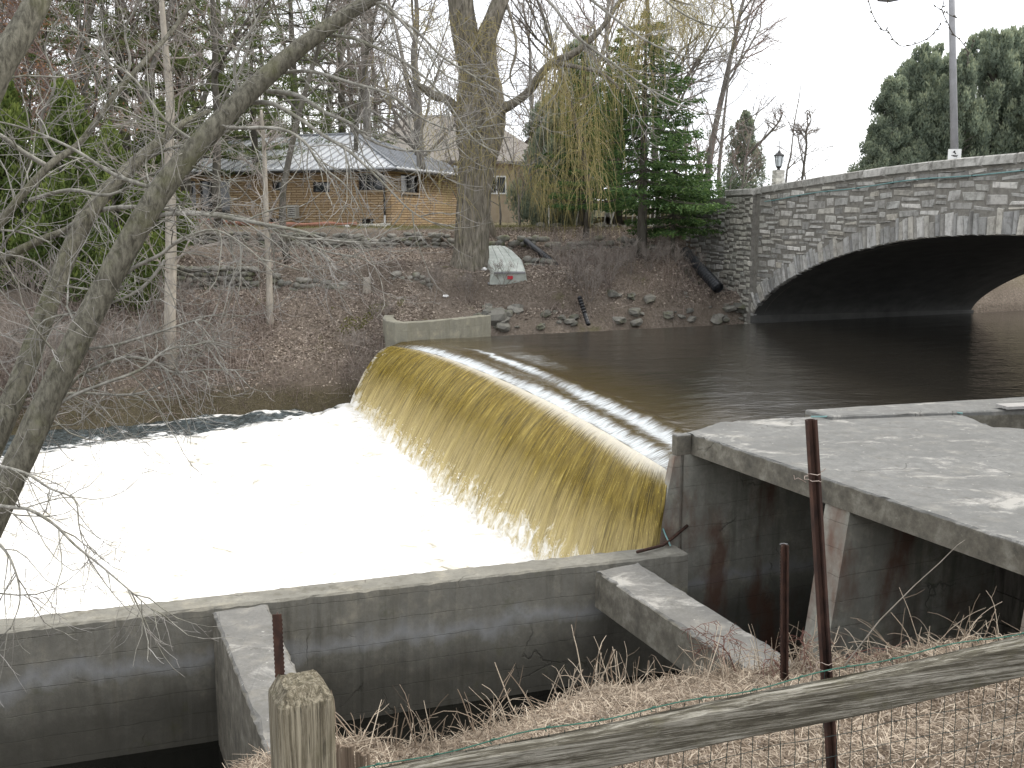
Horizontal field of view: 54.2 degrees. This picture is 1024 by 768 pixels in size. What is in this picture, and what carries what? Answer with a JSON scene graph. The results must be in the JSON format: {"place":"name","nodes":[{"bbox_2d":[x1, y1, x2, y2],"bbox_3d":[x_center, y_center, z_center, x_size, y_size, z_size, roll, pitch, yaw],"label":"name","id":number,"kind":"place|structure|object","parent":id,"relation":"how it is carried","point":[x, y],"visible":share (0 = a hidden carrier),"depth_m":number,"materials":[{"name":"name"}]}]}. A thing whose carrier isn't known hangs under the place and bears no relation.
{"place":"outdoors","nodes":[
{"label":"outdoors","id":0,"kind":"place"},
{"bbox_2d":[0,403,629,618],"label":"foam","id":1,"kind":"object","parent":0,"point":[295,497],"visible":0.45,"depth_m":18.52,"materials":[{"name":"liquid"}]},
{"bbox_2d":[43,648,801,767],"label":"channel water","id":2,"kind":"structure","parent":0,"point":[205,755],"depth_m":12.48,"materials":[{"name":"black liquid"}]},
{"bbox_2d":[350,346,666,559],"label":"waterfall","id":3,"kind":"structure","parent":0,"point":[541,468],"depth_m":18.25,"materials":[{"name":"liquid"}]},
{"bbox_2d":[0,208,1023,434],"bbox_3d":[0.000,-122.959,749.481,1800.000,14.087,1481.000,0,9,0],"label":"ground","id":4,"kind":"structure","parent":0,"point":[1007,296],"depth_m":32.23,"materials":[{"name":"brown soil"}]},
{"bbox_2d":[0,78,52,289],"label":"cedar","id":5,"kind":"object","parent":4,"relation":"on","point":[15,110],"visible":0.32,"depth_m":30.76,"materials":[{"name":"green plant"}]},
{"bbox_2d":[1,1,57,216],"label":"oak tree","id":6,"kind":"object","parent":4,"relation":"on","point":[30,105],"visible":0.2,"depth_m":32.27,"materials":[{"name":"brown plant"}]},
{"bbox_2d":[0,304,69,386],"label":"bare shrub","id":7,"kind":"object","parent":4,"relation":"on","point":[20,327],"visible":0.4,"depth_m":26.45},
{"bbox_2d":[0,244,77,308],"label":"bare shrub","id":8,"kind":"object","parent":4,"relation":"on","point":[23,269],"visible":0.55,"depth_m":28.69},
{"bbox_2d":[6,74,98,294],"bbox_3d":[-13.633,-5.856,30.706,3.655,7.059,3.256,-4,10,-24],"label":"cedar","id":9,"kind":"object","parent":4,"relation":"on","point":[64,212],"visible":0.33,"depth_m":29.92,"materials":[{"name":"green plant"}]},
{"bbox_2d":[0,0,141,137],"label":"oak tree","id":10,"kind":"object","parent":4,"relation":"on","point":[80,47],"visible":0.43,"depth_m":32.56,"materials":[{"name":"brown plant"}]},
{"bbox_2d":[1,0,165,141],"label":"bare tree","id":11,"kind":"object","parent":4,"relation":"on","point":[109,40],"visible":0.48,"depth_m":35.45,"materials":[{"name":"grey plant"}]},
{"bbox_2d":[44,306,127,379],"bbox_3d":[-11.431,-1.155,27.230,1.730,2.080,2.758,-1,9,-6],"label":"bare shrub","id":12,"kind":"object","parent":4,"relation":"on","point":[98,342],"visible":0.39,"depth_m":27.25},
{"bbox_2d":[26,0,178,172],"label":"white pine","id":13,"kind":"object","parent":4,"relation":"on","point":[89,49],"visible":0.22,"depth_m":35.32,"materials":[{"name":"green plant"}]},
{"bbox_2d":[65,120,164,315],"bbox_3d":[-11.700,-4.703,29.703,2.832,6.138,3.178,0,9,0],"label":"cedar","id":14,"kind":"object","parent":4,"relation":"on","point":[113,223],"visible":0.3,"depth_m":29.26,"materials":[{"name":"green plant"}]},
{"bbox_2d":[31,0,211,151],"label":"white pine","id":15,"kind":"object","parent":4,"relation":"on","point":[120,100],"visible":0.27,"depth_m":39.34,"materials":[{"name":"green plant"}]},
{"bbox_2d":[92,311,151,373],"bbox_3d":[-10.745,-1.112,27.482,1.866,1.767,2.264,-4,10,-21],"label":"bare shrub","id":16,"kind":"object","parent":4,"relation":"on","point":[125,346],"visible":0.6,"depth_m":27.48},
{"bbox_2d":[88,0,186,152],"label":"bare tree","id":17,"kind":"object","parent":4,"relation":"on","point":[155,59],"visible":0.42,"depth_m":37.86,"materials":[{"name":"grey plant"}]},
{"bbox_2d":[88,0,207,128],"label":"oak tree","id":18,"kind":"object","parent":4,"relation":"on","point":[182,27],"visible":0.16,"depth_m":41.65,"materials":[{"name":"brown plant"}]},
{"bbox_2d":[121,311,189,366],"bbox_3d":[-9.790,-1.224,27.952,2.090,1.563,1.907,-7,12,-37],"label":"bare shrub","id":19,"kind":"object","parent":4,"relation":"on","point":[152,338],"visible":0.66,"depth_m":27.85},
{"bbox_2d":[116,99,198,257],"bbox_3d":[-12.038,-6.647,33.669,3.020,5.831,2.690,6,11,32],"label":"cedar","id":20,"kind":"object","parent":4,"relation":"on","point":[157,160],"visible":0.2,"depth_m":33.20,"materials":[{"name":"green plant"}]},
{"bbox_2d":[92,0,261,217],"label":"white pine","id":21,"kind":"object","parent":4,"relation":"on","point":[186,93],"visible":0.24,"depth_m":42.25,"materials":[{"name":"green plant"}]},
{"bbox_2d":[95,0,264,366],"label":"slim tree","id":22,"kind":"object","parent":4,"relation":"on","point":[171,273],"visible":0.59,"depth_m":27.46,"materials":[{"name":"beige plant"}]},
{"bbox_2d":[126,0,302,132],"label":"tree","id":23,"kind":"object","parent":4,"relation":"on","point":[202,97],"visible":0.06,"depth_m":51.08,"materials":[{"name":"grey plant"}]},
{"bbox_2d":[176,264,259,289],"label":"field stone wall","id":24,"kind":"structure","parent":4,"relation":"on","point":[245,275],"depth_m":32.80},
{"bbox_2d":[121,0,332,227],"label":"bare tree","id":25,"kind":"object","parent":4,"relation":"on","point":[215,92],"visible":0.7,"depth_m":37.81,"materials":[{"name":"brown plant"}]},
{"bbox_2d":[158,0,299,155],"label":"white pine","id":26,"kind":"object","parent":4,"relation":"on","point":[222,77],"visible":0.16,"depth_m":47.56,"materials":[{"name":"green plant"}]},
{"bbox_2d":[193,0,307,175],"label":"white pine","id":27,"kind":"object","parent":4,"relation":"on","point":[254,136],"visible":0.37,"depth_m":44.84,"materials":[{"name":"green plant"}]},
{"bbox_2d":[226,110,308,323],"bbox_3d":[-7.499,-4.806,30.306,3.086,6.859,2.248,4,10,24],"label":"slim tree","id":28,"kind":"object","parent":4,"relation":"on","point":[269,291],"visible":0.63,"depth_m":30.36,"materials":[{"name":"beige plant"}]},
{"bbox_2d":[109,133,457,226],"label":"bungalow","id":29,"kind":"object","parent":4,"relation":"on","point":[397,171],"visible":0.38,"depth_m":45.04,"materials":[{"name":"brown brick"}]},
{"bbox_2d":[200,180,230,217],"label":"window","id":30,"kind":"structure","parent":29,"relation":"in","point":[204,191],"depth_m":46.41,"materials":[{"name":"grey glass"}]},
{"bbox_2d":[157,0,436,264],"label":"bare tree","id":31,"kind":"object","parent":4,"relation":"on","point":[288,161],"visible":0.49,"depth_m":33.50,"materials":[{"name":"brown plant"}]},
{"bbox_2d":[225,0,379,142],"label":"white pine","id":32,"kind":"object","parent":4,"relation":"on","point":[293,87],"visible":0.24,"depth_m":50.47,"materials":[{"name":"green plant"}]},
{"bbox_2d":[272,273,348,290],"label":"field stone wall","id":33,"kind":"structure","parent":4,"relation":"on","point":[300,281],"depth_m":32.93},
{"bbox_2d":[182,231,453,248],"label":"field stone wall","id":34,"kind":"structure","parent":4,"relation":"on","point":[436,237],"depth_m":36.65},
{"bbox_2d":[256,0,419,151],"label":"bare tree","id":35,"kind":"object","parent":4,"relation":"on","point":[355,117],"visible":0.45,"depth_m":43.89,"materials":[{"name":"brown plant"}]},
{"bbox_2d":[295,0,399,132],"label":"bare tree","id":36,"kind":"object","parent":4,"relation":"on","point":[352,96],"visible":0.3,"depth_m":53.46,"materials":[{"name":"grey plant"}]},
{"bbox_2d":[283,0,423,149],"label":"white pine","id":37,"kind":"object","parent":4,"relation":"on","point":[325,96],"visible":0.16,"depth_m":55.53,"materials":[{"name":"green plant"}]},
{"bbox_2d":[1,1,729,201],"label":"distant wood","id":38,"kind":"object","parent":4,"relation":"on","point":[522,120],"visible":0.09,"depth_m":80.58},
{"bbox_2d":[0,220,739,401],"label":"fallen leaves","id":39,"kind":"object","parent":4,"relation":"on","point":[529,266],"visible":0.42,"depth_m":32.65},
{"bbox_2d":[338,0,407,137],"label":"forked tree","id":40,"kind":"object","parent":4,"relation":"on","point":[365,119],"visible":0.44,"depth_m":48.13,"materials":[{"name":"grey plant"}]},
{"bbox_2d":[0,208,756,431],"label":"brush","id":41,"kind":"object","parent":4,"relation":"on","point":[319,308],"visible":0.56,"depth_m":30.45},
{"bbox_2d":[354,0,453,154],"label":"bare tree","id":42,"kind":"object","parent":4,"relation":"on","point":[444,27],"visible":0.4,"depth_m":48.12,"materials":[{"name":"grey plant"}]},
{"bbox_2d":[371,0,456,169],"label":"forked tree","id":43,"kind":"object","parent":4,"relation":"on","point":[417,124],"visible":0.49,"depth_m":44.34,"materials":[{"name":"plant"}]},
{"bbox_2d":[312,0,536,155],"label":"bare tree","id":44,"kind":"object","parent":4,"relation":"on","point":[407,140],"visible":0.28,"depth_m":52.56,"materials":[{"name":"grey plant"}]},
{"bbox_2d":[210,216,660,231],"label":"lawn grass","id":45,"kind":"structure","parent":4,"relation":"on","point":[432,226],"depth_m":40.42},
{"bbox_2d":[413,95,458,198],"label":"bare sapling","id":46,"kind":"object","parent":4,"relation":"on","point":[450,164],"visible":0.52,"depth_m":43.07,"materials":[{"name":"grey plant"}]},
{"bbox_2d":[383,315,490,372],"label":"dam wing wall","id":47,"kind":"structure","parent":4,"relation":"on","point":[395,331],"depth_m":29.24,"materials":[{"name":"concrete"}]},
{"bbox_2d":[378,115,531,222],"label":"house","id":48,"kind":"structure","parent":4,"relation":"on","point":[505,213],"depth_m":61.06,"materials":[{"name":"beige"}]},
{"bbox_2d":[448,65,553,226],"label":"bare sapling","id":49,"kind":"object","parent":4,"relation":"on","point":[518,196],"visible":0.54,"depth_m":41.79,"materials":[{"name":"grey plant"}]},
{"bbox_2d":[487,245,526,284],"bbox_3d":[-0.345,-4.181,34.853,1.500,1.234,3.210,-2,9,-10],"label":"upturned boat","id":50,"kind":"object","parent":4,"relation":"on","point":[496,252],"visible":0.78,"depth_m":33.69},
{"bbox_2d":[483,0,577,223],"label":"bare tree","id":51,"kind":"object","parent":4,"relation":"on","point":[531,97],"visible":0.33,"depth_m":49.77,"materials":[{"name":"grey plant"}]},
{"bbox_2d":[504,101,568,225],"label":"cedar","id":52,"kind":"object","parent":4,"relation":"on","point":[512,191],"visible":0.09,"depth_m":44.70,"materials":[{"name":"green plant"}]},
{"bbox_2d":[519,84,579,226],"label":"cedar","id":53,"kind":"object","parent":4,"relation":"on","point":[550,144],"visible":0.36,"depth_m":42.22,"materials":[{"name":"green plant"}]},
{"bbox_2d":[364,0,747,271],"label":"willow","id":54,"kind":"object","parent":4,"relation":"on","point":[472,243],"visible":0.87,"depth_m":32.88,"materials":[{"name":"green plant"}]},
{"bbox_2d":[543,236,599,281],"bbox_3d":[2.152,-4.258,33.792,1.350,1.624,2.153,6,11,31],"label":"bare shrub","id":55,"kind":"object","parent":4,"relation":"on","point":[581,253],"visible":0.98,"depth_m":33.70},
{"bbox_2d":[550,38,609,224],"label":"cedar","id":56,"kind":"object","parent":4,"relation":"on","point":[573,77],"visible":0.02,"depth_m":45.03,"materials":[{"name":"green plant"}]},
{"bbox_2d":[534,34,636,225],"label":"spruce","id":57,"kind":"object","parent":4,"relation":"on","point":[582,212],"visible":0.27,"depth_m":40.16,"materials":[{"name":"green plant"}]},
{"bbox_2d":[475,0,706,238],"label":"bare tree","id":58,"kind":"object","parent":4,"relation":"on","point":[587,218],"visible":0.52,"depth_m":36.94,"materials":[{"name":"grey plant"}]},
{"bbox_2d":[565,261,617,301],"bbox_3d":[2.389,-3.466,33.565,1.859,1.390,1.697,-9,13,-43],"label":"bare shrub","id":59,"kind":"object","parent":4,"relation":"on","point":[594,272],"visible":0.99,"depth_m":33.48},
{"bbox_2d":[489,235,699,284],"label":"field stone wall","id":60,"kind":"structure","parent":4,"relation":"on","point":[503,239],"depth_m":36.79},
{"bbox_2d":[538,0,664,79],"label":"bare tree","id":61,"kind":"object","parent":4,"relation":"on","point":[593,23],"visible":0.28,"depth_m":58.47,"materials":[{"name":"grey plant"}]},
{"bbox_2d":[583,241,628,283],"bbox_3d":[3.315,-4.189,34.071,1.694,1.605,2.057,-5,11,-28],"label":"bare shrub","id":62,"kind":"object","parent":4,"relation":"on","point":[607,259],"visible":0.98,"depth_m":33.90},
{"bbox_2d":[555,0,675,223],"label":"bare tree","id":63,"kind":"object","parent":4,"relation":"on","point":[607,219],"visible":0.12,"depth_m":54.07,"materials":[{"name":"grey plant"}]},
{"bbox_2d":[586,28,663,225],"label":"spruce","id":64,"kind":"object","parent":4,"relation":"on","point":[620,217],"visible":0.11,"depth_m":42.47,"materials":[{"name":"green plant"}]},
{"bbox_2d":[546,11,735,259],"bbox_3d":[4.788,-8.526,35.018,6.486,8.725,6.565,-4,10,-23],"label":"spruce","id":65,"kind":"object","parent":4,"relation":"on","point":[642,203],"visible":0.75,"depth_m":34.45,"materials":[{"name":"green plant"}]},
{"bbox_2d":[579,0,763,197],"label":"bare tree","id":66,"kind":"object","parent":4,"relation":"on","point":[696,63],"visible":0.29,"depth_m":45.58,"materials":[{"name":"grey plant"}]},
{"bbox_2d":[622,123,724,261],"bbox_3d":[5.906,-6.811,36.650,3.910,5.518,3.564,-8,12,-41],"label":"young spruce","id":67,"kind":"object","parent":4,"relation":"on","point":[672,230],"visible":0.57,"depth_m":36.17,"materials":[{"name":"green plant"}]},
{"bbox_2d":[647,67,743,180],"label":"bare sapling","id":68,"kind":"object","parent":4,"relation":"on","point":[697,149],"visible":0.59,"depth_m":40.33,"materials":[{"name":"grey plant"}]},
{"bbox_2d":[681,247,722,292],"bbox_3d":[6.729,-4.077,35.574,0.403,1.544,2.384,-4,10,-23],"label":"drain pipe","id":69,"kind":"object","parent":4,"relation":"on","point":[706,275],"visible":0.99,"depth_m":35.22,"materials":[{"name":"black plastic"}]},
{"bbox_2d":[685,201,725,291],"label":"wing wall","id":70,"kind":"structure","parent":4,"relation":"on","point":[712,247],"depth_m":37.39,"materials":[{"name":"stone"}]},
{"bbox_2d":[686,22,778,197],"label":"bare tree","id":71,"kind":"object","parent":4,"relation":"on","point":[722,135],"visible":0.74,"depth_m":42.86,"materials":[{"name":"grey plant"}]},
{"bbox_2d":[715,109,770,197],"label":"cedar","id":72,"kind":"object","parent":4,"relation":"on","point":[735,182],"visible":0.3,"depth_m":50.49,"materials":[{"name":"green plant"}]},
{"bbox_2d":[698,0,799,187],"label":"bare tree","id":73,"kind":"object","parent":4,"relation":"on","point":[724,83],"visible":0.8,"depth_m":45.03,"materials":[{"name":"grey plant"}]},
{"bbox_2d":[706,73,796,188],"bbox_3d":[9.542,-9.708,39.733,2.984,5.773,3.629,-7,12,-37],"label":"bare sapling","id":74,"kind":"object","parent":4,"relation":"on","point":[745,163],"visible":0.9,"depth_m":39.67,"materials":[{"name":"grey plant"}]},
{"bbox_2d":[738,102,786,165],"bbox_3d":[10.071,-9.980,39.955,2.019,2.484,1.234,0,9,0],"label":"bent tree","id":75,"kind":"object","parent":4,"relation":"on","point":[772,129],"visible":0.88,"depth_m":39.90,"materials":[{"name":"brown plant"}]},
{"bbox_2d":[760,89,824,179],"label":"bare sapling","id":76,"kind":"object","parent":4,"relation":"on","point":[798,143],"visible":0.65,"depth_m":41.68,"materials":[{"name":"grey plant"}]},
{"bbox_2d":[787,105,823,179],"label":"bent tree","id":77,"kind":"object","parent":4,"relation":"on","point":[799,130],"visible":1,"depth_m":39.43,"materials":[{"name":"brown plant"}]},
{"bbox_2d":[769,84,844,182],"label":"bare sapling","id":78,"kind":"object","parent":4,"relation":"on","point":[813,159],"visible":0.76,"depth_m":43.08,"materials":[{"name":"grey plant"}]},
{"bbox_2d":[595,152,1023,323],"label":"stone bridge","id":79,"kind":"structure","parent":4,"relation":"on","point":[941,246],"depth_m":31.46,"materials":[{"name":"stone"}]},
{"bbox_2d":[764,169,1023,201],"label":"blue cable","id":80,"kind":"object","parent":79,"relation":"attached to","point":[1021,170],"visible":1,"depth_m":26.26,"materials":[{"name":"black plastic"}]},
{"bbox_2d":[877,0,958,148],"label":"street light","id":81,"kind":"object","parent":79,"relation":"on","point":[953,95],"visible":0.71,"depth_m":25.61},
{"bbox_2d":[848,122,898,171],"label":"cedar","id":82,"kind":"object","parent":4,"relation":"on","point":[873,146],"visible":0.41,"depth_m":42.01,"materials":[{"name":"green plant"}]},
{"bbox_2d":[845,74,926,172],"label":"cedar","id":83,"kind":"object","parent":4,"relation":"on","point":[892,100],"visible":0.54,"depth_m":42.21,"materials":[{"name":"green plant"}]},
{"bbox_2d":[892,41,949,162],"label":"cedar","id":84,"kind":"object","parent":4,"relation":"on","point":[923,81],"visible":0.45,"depth_m":42.89,"materials":[{"name":"green plant"}]},
{"bbox_2d":[924,47,994,160],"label":"cedar","id":85,"kind":"object","parent":4,"relation":"on","point":[967,92],"visible":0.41,"depth_m":42.26,"materials":[{"name":"green plant"}]},
{"bbox_2d":[965,28,1002,125],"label":"cedar","id":86,"kind":"object","parent":4,"relation":"on","point":[976,37],"depth_m":46.24,"materials":[{"name":"green plant"}]},
{"bbox_2d":[963,26,1023,156],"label":"cedar","id":87,"kind":"object","parent":4,"relation":"on","point":[997,65],"visible":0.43,"depth_m":43.28,"materials":[{"name":"green plant"}]},
{"bbox_2d":[987,40,1023,150],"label":"cedar","id":88,"kind":"object","parent":4,"relation":"on","point":[1017,92],"visible":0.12,"depth_m":44.08,"materials":[{"name":"green plant"}]},
{"bbox_2d":[1009,95,1023,152],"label":"cedar","id":89,"kind":"object","parent":4,"relation":"on","point":[1016,131],"visible":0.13,"depth_m":43.11,"materials":[{"name":"green plant"}]},
{"bbox_2d":[5,0,1023,199],"label":"sky","id":90,"kind":"structure","parent":0,"point":[845,50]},
{"bbox_2d":[231,639,1023,767],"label":"bank","id":91,"kind":"structure","parent":0,"point":[985,745],"depth_m":6.54,"materials":[{"name":"plant"}]},
{"bbox_2d":[212,604,296,767],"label":"concrete beam","id":92,"kind":"structure","parent":91,"relation":"on","point":[244,660],"depth_m":10.69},
{"bbox_2d":[272,612,284,677],"bbox_3d":[-1.036,1.457,4.503,0.052,0.895,0.032,0,9,0],"label":"steel post","id":93,"kind":"object","parent":91,"relation":"on","point":[278,642],"visible":0.4,"depth_m":4.44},
{"bbox_2d":[336,743,370,767],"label":"cut stubs","id":94,"kind":"object","parent":91,"relation":"on","point":[344,756],"visible":1,"depth_m":5.61,"materials":[{"name":"wood"}]},
{"bbox_2d":[0,0,813,706],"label":"leaning tree","id":95,"kind":"object","parent":91,"relation":"on","point":[60,378],"visible":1,"depth_m":6.81,"materials":[{"name":"grey plant"}]},
{"bbox_2d":[222,620,1023,767],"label":"straw","id":96,"kind":"object","parent":91,"relation":"on","point":[619,696],"visible":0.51,"depth_m":7.15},
{"bbox_2d":[268,635,1023,767],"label":"timber fence","id":97,"kind":"object","parent":91,"relation":"on","point":[302,718],"visible":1,"depth_m":3.11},
{"bbox_2d":[450,636,1023,767],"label":"wire mesh","id":98,"kind":"object","parent":97,"relation":"hanging from","point":[794,764],"visible":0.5,"depth_m":3.39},
{"bbox_2d":[360,632,1023,767],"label":"green wire","id":99,"kind":"object","parent":98,"relation":"attached to","point":[603,719],"visible":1,"depth_m":3.14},
{"bbox_2d":[331,587,1017,761],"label":"dead stalks","id":100,"kind":"object","parent":91,"relation":"on","point":[722,670],"visible":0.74,"depth_m":8.89,"materials":[{"name":"plant"}]},
{"bbox_2d":[595,563,793,675],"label":"concrete beam","id":101,"kind":"structure","parent":91,"relation":"on","point":[655,612],"depth_m":11.88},
{"bbox_2d":[397,639,1023,767],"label":"leaf scraps","id":102,"kind":"object","parent":91,"relation":"on","point":[884,748],"visible":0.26,"depth_m":6.82,"materials":[{"name":"brown plant"}]},
{"bbox_2d":[780,544,788,681],"bbox_3d":[2.461,2.108,9.043,0.135,1.357,0.049,0,9,0],"label":"steel post","id":103,"kind":"object","parent":91,"relation":"on","point":[784,616],"visible":0.95,"depth_m":9.03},
{"bbox_2d":[682,620,921,678],"bbox_3d":[2.751,2.698,9.520,2.351,0.969,1.076,5,10,26],"label":"bramble","id":104,"kind":"object","parent":91,"relation":"on","point":[774,660],"visible":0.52,"depth_m":9.59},
{"bbox_2d":[793,419,837,767],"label":"steel post","id":105,"kind":"object","parent":91,"relation":"on","point":[818,537],"visible":0.95,"depth_m":3.65,"materials":[{"name":"metal"}]},
{"bbox_2d":[392,311,1023,469],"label":"water","id":106,"kind":"structure","parent":0,"point":[649,393],"depth_m":23.49,"materials":[{"name":"liquid"}]},
{"bbox_2d":[805,397,1023,428],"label":"apron","id":107,"kind":"object","parent":106,"relation":"in","point":[988,412],"visible":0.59,"depth_m":15.62,"materials":[{"name":"concrete"}]},
{"label":"riverbed","id":108,"kind":"structure","parent":0,"visible":0},
{"bbox_2d":[0,545,687,767],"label":"channel wall","id":109,"kind":"structure","parent":108,"relation":"on","point":[431,639],"depth_m":12.50,"materials":[{"name":"concrete"}]},
{"bbox_2d":[657,415,1023,663],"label":"sluice deck","id":110,"kind":"structure","parent":108,"relation":"on","point":[909,502],"depth_m":12.54,"materials":[{"name":"concrete"}]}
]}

